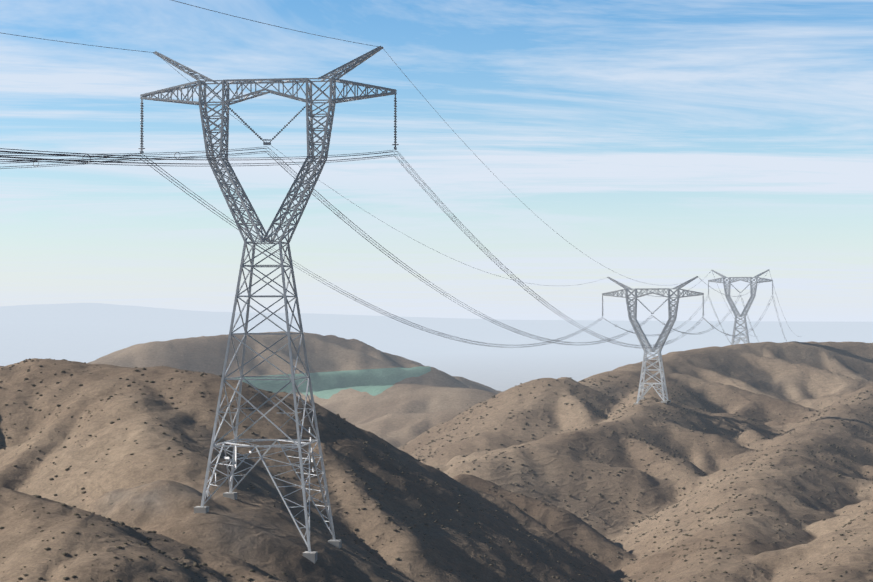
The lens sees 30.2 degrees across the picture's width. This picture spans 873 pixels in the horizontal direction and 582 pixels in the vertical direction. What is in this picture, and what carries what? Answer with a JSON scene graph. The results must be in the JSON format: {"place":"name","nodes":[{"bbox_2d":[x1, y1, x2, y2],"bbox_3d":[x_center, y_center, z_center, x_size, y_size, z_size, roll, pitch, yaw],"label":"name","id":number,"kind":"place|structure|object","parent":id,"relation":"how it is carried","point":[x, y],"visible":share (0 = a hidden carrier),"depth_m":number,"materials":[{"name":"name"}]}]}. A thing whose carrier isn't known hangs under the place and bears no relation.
{"place":"outdoors","nodes":[
{"label":"outdoors","id":0,"kind":"place"},
{"bbox_2d":[0,303,872,581],"bbox_3d":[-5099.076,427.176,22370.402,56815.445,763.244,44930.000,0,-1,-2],"label":"ground","id":1,"kind":"structure","parent":0,"point":[394,385],"depth_m":390.06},
{"bbox_2d":[138,46,398,563],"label":"tower","id":2,"kind":"structure","parent":1,"relation":"on","point":[310,555],"depth_m":217.03,"materials":[{"name":"metal"}]},
{"bbox_2d":[0,0,800,347],"bbox_3d":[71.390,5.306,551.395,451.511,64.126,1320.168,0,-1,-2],"label":"conductors","id":3,"kind":"structure","parent":2,"relation":"hanging from","point":[102,156],"depth_m":226.21,"materials":[{"name":"grey"}]},
{"bbox_2d":[0,358,872,581],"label":"shrubs","id":4,"kind":"object","parent":1,"relation":"on","point":[196,564],"visible":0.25,"depth_m":324.87,"materials":[{"name":"brown plant"}]},
{"bbox_2d":[601,276,704,403],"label":"tower","id":5,"kind":"structure","parent":1,"relation":"on","point":[647,343],"depth_m":560.79,"materials":[{"name":"metal"}]},
{"bbox_2d":[708,269,772,344],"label":"tower","id":6,"kind":"structure","parent":1,"relation":"on","point":[747,306],"depth_m":893.73,"materials":[{"name":"metal"}]},
{"bbox_2d":[0,0,872,321],"label":"sky","id":7,"kind":"structure","parent":0,"point":[669,143],"materials":[{"name":"blue"}]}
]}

